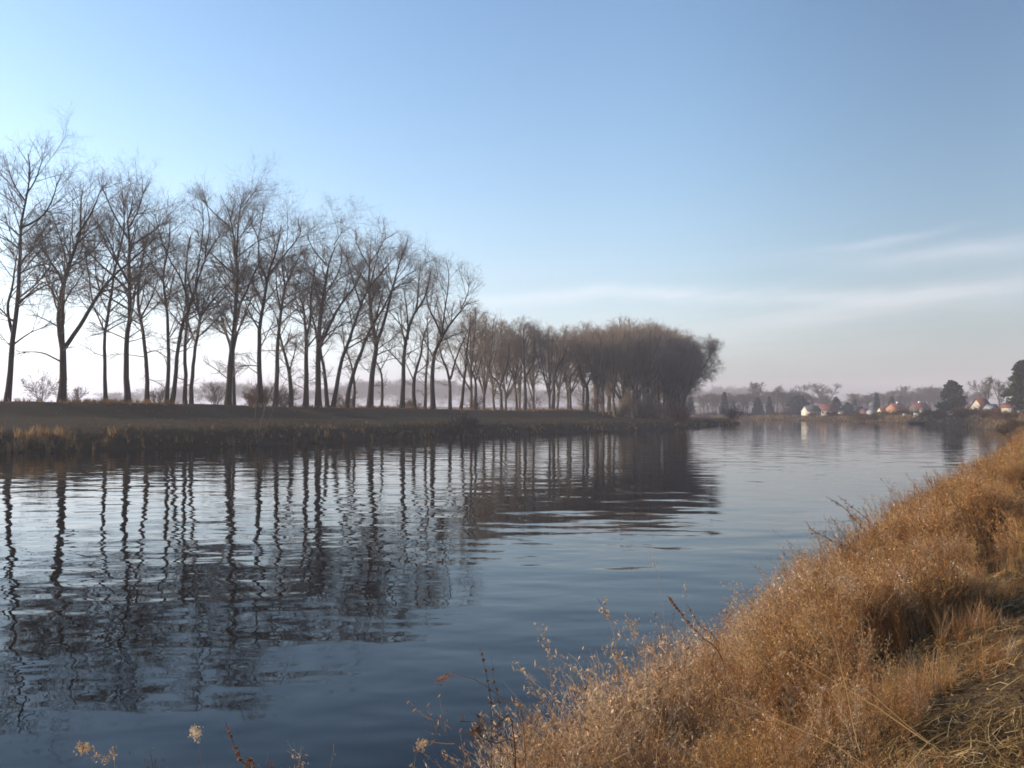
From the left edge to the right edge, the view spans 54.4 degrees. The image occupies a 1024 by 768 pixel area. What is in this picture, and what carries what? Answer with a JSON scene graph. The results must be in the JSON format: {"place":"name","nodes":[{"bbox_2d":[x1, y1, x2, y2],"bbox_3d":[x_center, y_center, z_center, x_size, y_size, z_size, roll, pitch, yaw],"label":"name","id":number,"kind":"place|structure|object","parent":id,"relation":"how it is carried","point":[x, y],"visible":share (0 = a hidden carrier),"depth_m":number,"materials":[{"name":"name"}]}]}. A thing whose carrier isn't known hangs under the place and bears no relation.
{"place":"outdoors","nodes":[
{"label":"outdoors","id":0,"kind":"place"},
{"bbox_2d":[0,420,1006,767],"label":"river","id":1,"kind":"structure","parent":0,"point":[320,604],"depth_m":19.86,"materials":[{"name":"blue liquid"}]},
{"bbox_2d":[0,401,1023,767],"bbox_3d":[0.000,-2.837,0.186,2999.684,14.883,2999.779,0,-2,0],"label":"ground","id":2,"kind":"structure","parent":0,"point":[32,413],"depth_m":90.94,"materials":[{"name":"brown plant"}]},
{"bbox_2d":[16,365,68,400],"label":"shrub","id":3,"kind":"object","parent":2,"relation":"on","point":[36,392],"visible":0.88,"depth_m":104.22,"materials":[{"name":"plant"}]},
{"bbox_2d":[0,101,111,400],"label":"poplar tree","id":4,"kind":"object","parent":2,"relation":"on","point":[20,270],"visible":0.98,"depth_m":99.47,"materials":[{"name":"brown plant"}]},
{"bbox_2d":[0,165,183,401],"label":"poplar tree","id":5,"kind":"object","parent":2,"relation":"on","point":[63,347],"visible":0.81,"depth_m":103.45,"materials":[{"name":"brown plant"}]},
{"bbox_2d":[73,740,117,767],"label":"flower","id":6,"kind":"object","parent":2,"relation":"on","point":[84,747],"visible":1,"depth_m":4.18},
{"bbox_2d":[44,173,157,399],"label":"poplar tree","id":7,"kind":"object","parent":2,"relation":"on","point":[108,310],"visible":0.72,"depth_m":108.22,"materials":[{"name":"brown plant"}]},
{"bbox_2d":[36,147,208,400],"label":"poplar tree","id":8,"kind":"object","parent":2,"relation":"on","point":[126,381],"visible":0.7,"depth_m":108.74,"materials":[{"name":"brown plant"}]},
{"bbox_2d":[98,214,211,400],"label":"poplar tree","id":9,"kind":"object","parent":2,"relation":"on","point":[146,376],"visible":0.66,"depth_m":114.21,"materials":[{"name":"brown plant"}]},
{"bbox_2d":[93,173,219,402],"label":"poplar tree","id":10,"kind":"object","parent":2,"relation":"on","point":[167,385],"visible":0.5,"depth_m":115.01,"materials":[{"name":"brown plant"}]},
{"bbox_2d":[135,224,226,403],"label":"poplar tree","id":11,"kind":"object","parent":2,"relation":"on","point":[184,396],"visible":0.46,"depth_m":118.31,"materials":[{"name":"brown plant"}]},
{"bbox_2d":[118,181,248,403],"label":"poplar tree","id":12,"kind":"object","parent":2,"relation":"on","point":[179,338],"visible":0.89,"depth_m":114.14,"materials":[{"name":"brown plant"}]},
{"bbox_2d":[145,182,269,403],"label":"poplar tree","id":13,"kind":"object","parent":2,"relation":"on","point":[191,384],"visible":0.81,"depth_m":116.11,"materials":[{"name":"brown plant"}]},
{"bbox_2d":[195,378,225,403],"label":"shrub","id":14,"kind":"object","parent":2,"relation":"on","point":[214,393],"visible":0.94,"depth_m":122.76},
{"bbox_2d":[157,148,306,404],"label":"poplar tree","id":15,"kind":"object","parent":2,"relation":"on","point":[241,279],"visible":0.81,"depth_m":120.31,"materials":[{"name":"brown plant"}]},
{"bbox_2d":[203,275,268,404],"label":"poplar tree","id":16,"kind":"object","parent":2,"relation":"on","point":[234,389],"visible":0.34,"depth_m":124.18,"materials":[{"name":"brown plant"}]},
{"bbox_2d":[225,721,250,767],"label":"dock stalk","id":17,"kind":"object","parent":2,"relation":"on","point":[246,764],"visible":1,"depth_m":4.16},
{"bbox_2d":[241,383,272,405],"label":"shrub","id":18,"kind":"object","parent":2,"relation":"on","point":[248,397],"visible":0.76,"depth_m":129.88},
{"bbox_2d":[242,376,294,406],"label":"shrub","id":19,"kind":"object","parent":2,"relation":"on","point":[265,399],"visible":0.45,"depth_m":130.36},
{"bbox_2d":[247,365,292,444],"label":"sapling","id":20,"kind":"object","parent":2,"relation":"on","point":[260,440],"visible":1,"depth_m":92.80,"materials":[{"name":"brown plant"}]},
{"bbox_2d":[267,384,303,405],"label":"shrub","id":21,"kind":"object","parent":2,"relation":"on","point":[286,398],"visible":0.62,"depth_m":132.04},
{"bbox_2d":[219,172,354,405],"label":"poplar tree","id":22,"kind":"object","parent":2,"relation":"on","point":[260,344],"visible":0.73,"depth_m":123.85,"materials":[{"name":"brown plant"}]},
{"bbox_2d":[248,214,331,406],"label":"poplar tree","id":23,"kind":"object","parent":2,"relation":"on","point":[278,352],"visible":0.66,"depth_m":128.63,"materials":[{"name":"brown plant"}]},
{"bbox_2d":[266,313,316,406],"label":"poplar tree","id":24,"kind":"object","parent":2,"relation":"on","point":[290,385],"visible":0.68,"depth_m":131.54,"materials":[{"name":"brown plant"}]},
{"bbox_2d":[268,225,348,406],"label":"poplar tree","id":25,"kind":"object","parent":2,"relation":"on","point":[306,384],"visible":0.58,"depth_m":131.72,"materials":[{"name":"brown plant"}]},
{"bbox_2d":[303,316,338,407],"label":"poplar tree","id":26,"kind":"object","parent":2,"relation":"on","point":[326,396],"visible":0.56,"depth_m":135.00,"materials":[{"name":"brown plant"}]},
{"bbox_2d":[268,192,388,407],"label":"poplar tree","id":27,"kind":"object","parent":2,"relation":"on","point":[318,400],"visible":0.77,"depth_m":132.45,"materials":[{"name":"brown plant"}]},
{"bbox_2d":[329,388,362,406],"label":"shrub","id":28,"kind":"object","parent":2,"relation":"on","point":[343,401],"visible":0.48,"depth_m":143.57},
{"bbox_2d":[336,333,364,407],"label":"poplar tree","id":29,"kind":"object","parent":2,"relation":"on","point":[354,389],"visible":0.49,"depth_m":144.25,"materials":[{"name":"brown plant"}]},
{"bbox_2d":[320,225,409,407],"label":"poplar tree","id":30,"kind":"object","parent":2,"relation":"on","point":[371,285],"visible":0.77,"depth_m":135.78,"materials":[{"name":"brown plant"}]},
{"bbox_2d":[0,397,740,452],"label":"bank grass","id":31,"kind":"structure","parent":2,"relation":"on","point":[19,445],"depth_m":103.71,"materials":[{"name":"plant"}]},
{"bbox_2d":[364,348,391,405],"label":"poplar tree","id":32,"kind":"object","parent":2,"relation":"on","point":[381,390],"visible":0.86,"depth_m":147.75,"materials":[{"name":"brown plant"}]},
{"bbox_2d":[343,263,420,407],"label":"poplar tree","id":33,"kind":"object","parent":2,"relation":"on","point":[348,394],"visible":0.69,"depth_m":137.82,"materials":[{"name":"brown plant"}]},
{"bbox_2d":[322,206,457,407],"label":"poplar tree","id":34,"kind":"object","parent":2,"relation":"on","point":[371,386],"visible":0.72,"depth_m":140.25,"materials":[{"name":"brown plant"}]},
{"bbox_2d":[357,250,442,407],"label":"poplar tree","id":35,"kind":"object","parent":2,"relation":"on","point":[403,375],"visible":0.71,"depth_m":146.49,"materials":[{"name":"brown plant"}]},
{"bbox_2d":[396,315,444,408],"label":"poplar tree","id":36,"kind":"object","parent":2,"relation":"on","point":[414,403],"visible":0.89,"depth_m":150.06,"materials":[{"name":"brown plant"}]},
{"bbox_2d":[94,378,768,407],"bbox_3d":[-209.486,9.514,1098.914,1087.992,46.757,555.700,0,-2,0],"label":"distant wood","id":37,"kind":"object","parent":2,"relation":"on","point":[362,388],"visible":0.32,"depth_m":1041.13,"materials":[{"name":"plant"}]},
{"bbox_2d":[412,308,450,408],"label":"poplar tree","id":38,"kind":"object","parent":2,"relation":"on","point":[425,390],"visible":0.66,"depth_m":154.43,"materials":[{"name":"brown plant"}]},
{"bbox_2d":[398,243,485,408],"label":"poplar tree","id":39,"kind":"object","parent":2,"relation":"on","point":[442,331],"visible":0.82,"depth_m":152.07,"materials":[{"name":"brown plant"}]},
{"bbox_2d":[426,316,479,409],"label":"poplar tree","id":40,"kind":"object","parent":2,"relation":"on","point":[449,397],"visible":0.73,"depth_m":157.64,"materials":[{"name":"brown plant"}]},
{"bbox_2d":[449,310,478,409],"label":"poplar tree","id":41,"kind":"object","parent":2,"relation":"on","point":[465,359],"visible":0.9,"depth_m":159.71,"materials":[{"name":"brown plant"}]},
{"bbox_2d":[447,411,481,433],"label":"shrub","id":42,"kind":"object","parent":2,"relation":"on","point":[470,424],"visible":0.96,"depth_m":126.42,"materials":[{"name":"brown plant"}]},
{"bbox_2d":[426,300,511,408],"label":"tree","id":43,"kind":"object","parent":2,"relation":"on","point":[477,348],"visible":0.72,"depth_m":166.53,"materials":[{"name":"brown plant"}]},
{"bbox_2d":[464,347,491,409],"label":"poplar tree","id":44,"kind":"object","parent":2,"relation":"on","point":[475,393],"visible":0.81,"depth_m":164.96,"materials":[{"name":"brown plant"}]},
{"bbox_2d":[434,673,525,767],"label":"reed","id":45,"kind":"object","parent":2,"relation":"on","point":[445,677],"visible":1,"depth_m":5.64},
{"bbox_2d":[448,310,512,408],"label":"tree","id":46,"kind":"object","parent":2,"relation":"on","point":[483,380],"visible":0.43,"depth_m":175.51,"materials":[{"name":"brown plant"}]},
{"bbox_2d":[459,714,514,767],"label":"weed","id":47,"kind":"object","parent":2,"relation":"on","point":[475,729],"visible":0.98,"depth_m":4.47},
{"bbox_2d":[480,648,493,767],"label":"dock stalk","id":48,"kind":"object","parent":2,"relation":"on","point":[490,701],"visible":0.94,"depth_m":5.55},
{"bbox_2d":[460,710,517,767],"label":"weed","id":49,"kind":"object","parent":2,"relation":"on","point":[496,729],"visible":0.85,"depth_m":5.34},
{"bbox_2d":[461,325,521,408],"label":"tree","id":50,"kind":"object","parent":2,"relation":"on","point":[493,396],"visible":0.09,"depth_m":187.53,"materials":[{"name":"brown plant"}]},
{"bbox_2d":[477,334,527,409],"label":"poplar tree","id":51,"kind":"object","parent":2,"relation":"on","point":[494,379],"visible":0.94,"depth_m":168.25,"materials":[{"name":"brown plant"}]},
{"bbox_2d":[492,348,531,409],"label":"poplar tree","id":52,"kind":"object","parent":2,"relation":"on","point":[512,371],"visible":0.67,"depth_m":176.49,"materials":[{"name":"brown plant"}]},
{"bbox_2d":[488,329,537,408],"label":"tree","id":53,"kind":"object","parent":2,"relation":"on","point":[519,384],"visible":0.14,"depth_m":212.14,"materials":[{"name":"brown plant"}]},
{"bbox_2d":[481,318,548,409],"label":"tree","id":54,"kind":"object","parent":2,"relation":"on","point":[503,387],"visible":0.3,"depth_m":183.36,"materials":[{"name":"brown plant"}]},
{"bbox_2d":[500,315,551,410],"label":"poplar tree","id":55,"kind":"object","parent":2,"relation":"on","point":[532,359],"visible":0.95,"depth_m":173.13,"materials":[{"name":"brown plant"}]},
{"bbox_2d":[516,324,558,407],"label":"tree","id":56,"kind":"object","parent":2,"relation":"on","point":[533,387],"visible":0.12,"depth_m":216.29,"materials":[{"name":"brown plant"}]},
{"bbox_2d":[534,623,559,766],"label":"tall weed","id":57,"kind":"object","parent":2,"relation":"on","point":[549,678],"visible":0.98,"depth_m":6.39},
{"bbox_2d":[522,323,578,409],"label":"tree","id":58,"kind":"object","parent":2,"relation":"on","point":[548,384],"visible":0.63,"depth_m":187.10,"materials":[{"name":"brown plant"}]},
{"bbox_2d":[519,329,584,409],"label":"poplar tree","id":59,"kind":"object","parent":2,"relation":"on","point":[554,374],"visible":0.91,"depth_m":181.30,"materials":[{"name":"brown plant"}]},
{"bbox_2d":[530,324,586,408],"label":"tree","id":60,"kind":"object","parent":2,"relation":"on","point":[559,388],"visible":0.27,"depth_m":200.31,"materials":[{"name":"brown plant"}]},
{"bbox_2d":[554,350,587,408],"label":"poplar tree","id":61,"kind":"object","parent":2,"relation":"on","point":[570,394],"visible":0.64,"depth_m":189.80,"materials":[{"name":"brown plant"}]},
{"bbox_2d":[553,324,598,408],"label":"tree","id":62,"kind":"object","parent":2,"relation":"on","point":[572,388],"visible":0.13,"depth_m":208.50,"materials":[{"name":"brown plant"}]},
{"bbox_2d":[557,321,604,411],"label":"poplar tree","id":63,"kind":"object","parent":2,"relation":"on","point":[586,386],"visible":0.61,"depth_m":189.61,"materials":[{"name":"brown plant"}]},
{"bbox_2d":[554,322,612,408],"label":"tree","id":64,"kind":"object","parent":2,"relation":"on","point":[583,394],"visible":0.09,"depth_m":215.77,"materials":[{"name":"brown plant"}]},
{"bbox_2d":[569,326,620,414],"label":"tree","id":65,"kind":"object","parent":2,"relation":"on","point":[596,356],"visible":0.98,"depth_m":185.62,"materials":[{"name":"brown plant"}]},
{"bbox_2d":[576,335,627,415],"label":"tree","id":66,"kind":"object","parent":2,"relation":"on","point":[603,383],"visible":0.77,"depth_m":186.57,"materials":[{"name":"brown plant"}]},
{"bbox_2d":[578,320,646,416],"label":"tree","id":67,"kind":"object","parent":2,"relation":"on","point":[612,391],"visible":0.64,"depth_m":191.18,"materials":[{"name":"brown plant"}]},
{"bbox_2d":[584,329,644,414],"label":"tree","id":68,"kind":"object","parent":2,"relation":"on","point":[609,402],"visible":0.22,"depth_m":196.77,"materials":[{"name":"brown plant"}]},
{"bbox_2d":[598,597,633,740],"bbox_3d":[0.679,2.318,6.927,0.302,1.712,0.269,1,-2,-20],"label":"tall weed","id":69,"kind":"object","parent":2,"relation":"on","point":[607,615],"visible":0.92,"depth_m":6.93,"materials":[{"name":"plant"}]},
{"bbox_2d":[585,326,647,402],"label":"tree","id":70,"kind":"object","parent":2,"relation":"on","point":[623,388],"visible":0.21,"depth_m":199.63,"materials":[{"name":"brown plant"}]},
{"bbox_2d":[609,391,634,417],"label":"scrub","id":71,"kind":"object","parent":2,"relation":"on","point":[623,407],"visible":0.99,"depth_m":191.86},
{"bbox_2d":[606,313,651,397],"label":"tree","id":72,"kind":"object","parent":2,"relation":"on","point":[628,320],"visible":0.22,"depth_m":203.13,"materials":[{"name":"brown plant"}]},
{"bbox_2d":[617,389,654,417],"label":"scrub","id":73,"kind":"object","parent":2,"relation":"on","point":[636,408],"visible":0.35,"depth_m":200.43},
{"bbox_2d":[610,316,673,417],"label":"tree","id":74,"kind":"object","parent":2,"relation":"on","point":[634,371],"visible":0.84,"depth_m":196.42,"materials":[{"name":"brown plant"}]},
{"bbox_2d":[614,326,674,417],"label":"tree","id":75,"kind":"object","parent":2,"relation":"on","point":[641,380],"visible":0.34,"depth_m":202.80,"materials":[{"name":"brown plant"}]},
{"bbox_2d":[636,388,659,418],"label":"scrub","id":76,"kind":"object","parent":2,"relation":"on","point":[647,404],"visible":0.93,"depth_m":200.20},
{"bbox_2d":[627,324,685,399],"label":"tree","id":77,"kind":"object","parent":2,"relation":"on","point":[654,370],"visible":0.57,"depth_m":202.32,"materials":[{"name":"brown plant"}]},
{"bbox_2d":[630,322,683,401],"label":"tree","id":78,"kind":"object","parent":2,"relation":"on","point":[658,380],"visible":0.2,"depth_m":208.98,"materials":[{"name":"brown plant"}]},
{"bbox_2d":[638,331,696,418],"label":"tree","id":79,"kind":"object","parent":2,"relation":"on","point":[664,387],"visible":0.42,"depth_m":209.99,"materials":[{"name":"brown plant"}]},
{"bbox_2d":[645,342,703,418],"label":"tree","id":80,"kind":"object","parent":2,"relation":"on","point":[670,397],"visible":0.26,"depth_m":212.62,"materials":[{"name":"brown plant"}]},
{"bbox_2d":[663,401,692,424],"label":"shrub","id":81,"kind":"object","parent":2,"relation":"on","point":[680,415],"visible":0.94,"depth_m":180.40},
{"bbox_2d":[661,339,697,408],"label":"tree","id":82,"kind":"object","parent":2,"relation":"on","point":[674,398],"visible":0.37,"depth_m":212.54,"materials":[{"name":"brown plant"}]},
{"bbox_2d":[658,336,706,399],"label":"tree","id":83,"kind":"object","parent":2,"relation":"on","point":[682,356],"visible":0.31,"depth_m":211.75,"materials":[{"name":"brown plant"}]},
{"bbox_2d":[666,350,709,406],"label":"tree","id":84,"kind":"object","parent":2,"relation":"on","point":[682,390],"visible":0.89,"depth_m":209.82,"materials":[{"name":"brown plant"}]},
{"bbox_2d":[657,333,723,401],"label":"tree","id":85,"kind":"object","parent":2,"relation":"on","point":[711,346],"visible":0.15,"depth_m":215.08,"materials":[{"name":"brown plant"}]},
{"bbox_2d":[406,424,1023,767],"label":"dry weeds","id":86,"kind":"object","parent":2,"relation":"on","point":[900,574],"visible":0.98,"depth_m":7.71,"materials":[{"name":"plant"}]},
{"bbox_2d":[719,402,746,420],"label":"shrub","id":87,"kind":"object","parent":2,"relation":"on","point":[730,413],"visible":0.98,"depth_m":248.73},
{"bbox_2d":[747,382,766,396],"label":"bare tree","id":88,"kind":"object","parent":2,"relation":"on","point":[755,387],"visible":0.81,"depth_m":469.27,"materials":[{"name":"grey plant"}]},
{"bbox_2d":[751,397,764,415],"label":"fir tree","id":89,"kind":"object","parent":2,"relation":"on","point":[757,408],"visible":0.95,"depth_m":413.78,"materials":[{"name":"green plant"}]},
{"bbox_2d":[786,394,810,415],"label":"evergreen tree","id":90,"kind":"object","parent":2,"relation":"on","point":[799,402],"visible":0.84,"depth_m":418.12,"materials":[{"name":"green plant"}]},
{"bbox_2d":[800,406,821,415],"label":"garden hut","id":91,"kind":"object","parent":2,"relation":"on","point":[810,410],"visible":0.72,"depth_m":396.35,"materials":[{"name":"white paint"}]},
{"bbox_2d":[805,382,841,403],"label":"bare tree","id":92,"kind":"object","parent":2,"relation":"on","point":[825,392],"visible":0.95,"depth_m":453.79,"materials":[{"name":"grey plant"}]},
{"bbox_2d":[817,404,838,415],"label":"garden hut","id":93,"kind":"object","parent":2,"relation":"on","point":[825,408],"visible":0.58,"depth_m":402.19,"materials":[{"name":"white paint"}]},
{"bbox_2d":[781,651,929,744],"bbox_3d":[1.666,1.519,4.872,0.033,0.282,0.798,1,-2,-40],"label":"broken reed","id":94,"kind":"object","parent":2,"relation":"on","point":[867,701],"visible":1,"depth_m":4.80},
{"bbox_2d":[689,412,1023,441],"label":"bank grass","id":95,"kind":"structure","parent":2,"relation":"on","point":[972,416],"depth_m":251.71,"materials":[{"name":"plant"}]},
{"bbox_2d":[739,499,1023,767],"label":"straw litter","id":96,"kind":"object","parent":2,"relation":"on","point":[976,707],"visible":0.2,"depth_m":5.94,"materials":[{"name":"plant"}]},
{"bbox_2d":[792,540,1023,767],"bbox_3d":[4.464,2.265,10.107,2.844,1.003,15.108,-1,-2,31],"label":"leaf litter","id":97,"kind":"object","parent":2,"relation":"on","point":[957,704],"visible":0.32,"depth_m":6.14,"materials":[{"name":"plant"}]},
{"bbox_2d":[918,387,938,407],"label":"bare tree","id":98,"kind":"object","parent":2,"relation":"on","point":[929,391],"visible":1,"depth_m":454.81,"materials":[{"name":"grey plant"}]},
{"bbox_2d":[934,380,967,411],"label":"cedar tree","id":99,"kind":"object","parent":2,"relation":"on","point":[951,392],"visible":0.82,"depth_m":260.83,"materials":[{"name":"green plant"}]},
{"bbox_2d":[907,732,1009,767],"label":"broken reed","id":100,"kind":"object","parent":2,"relation":"on","point":[928,742],"visible":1,"depth_m":4.11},
{"bbox_2d":[952,407,981,417],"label":"bank shrub","id":101,"kind":"object","parent":2,"relation":"on","point":[966,413],"visible":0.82,"depth_m":208.35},
{"bbox_2d":[968,398,989,409],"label":"garden hut","id":102,"kind":"object","parent":2,"relation":"on","point":[977,401],"visible":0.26,"depth_m":221.46,"materials":[{"name":"white paint"}]},
{"bbox_2d":[967,376,995,403],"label":"bare tree","id":103,"kind":"object","parent":2,"relation":"on","point":[986,391],"visible":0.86,"depth_m":238.18,"materials":[{"name":"grey plant"}]},
{"bbox_2d":[984,378,1010,406],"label":"bare tree","id":104,"kind":"object","parent":2,"relation":"on","point":[1002,387],"visible":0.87,"depth_m":231.74,"materials":[{"name":"grey plant"}]},
{"bbox_2d":[991,418,1023,433],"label":"bank shrub","id":105,"kind":"object","parent":2,"relation":"on","point":[1014,426],"visible":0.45,"depth_m":104.21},
{"bbox_2d":[999,359,1023,409],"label":"pine tree","id":106,"kind":"object","parent":2,"relation":"on","point":[1015,390],"visible":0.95,"depth_m":217.51,"materials":[{"name":"green plant"}]},
{"bbox_2d":[0,0,1023,406],"label":"sky","id":107,"kind":"structure","parent":0,"point":[830,192],"materials":[{"name":"blue"}]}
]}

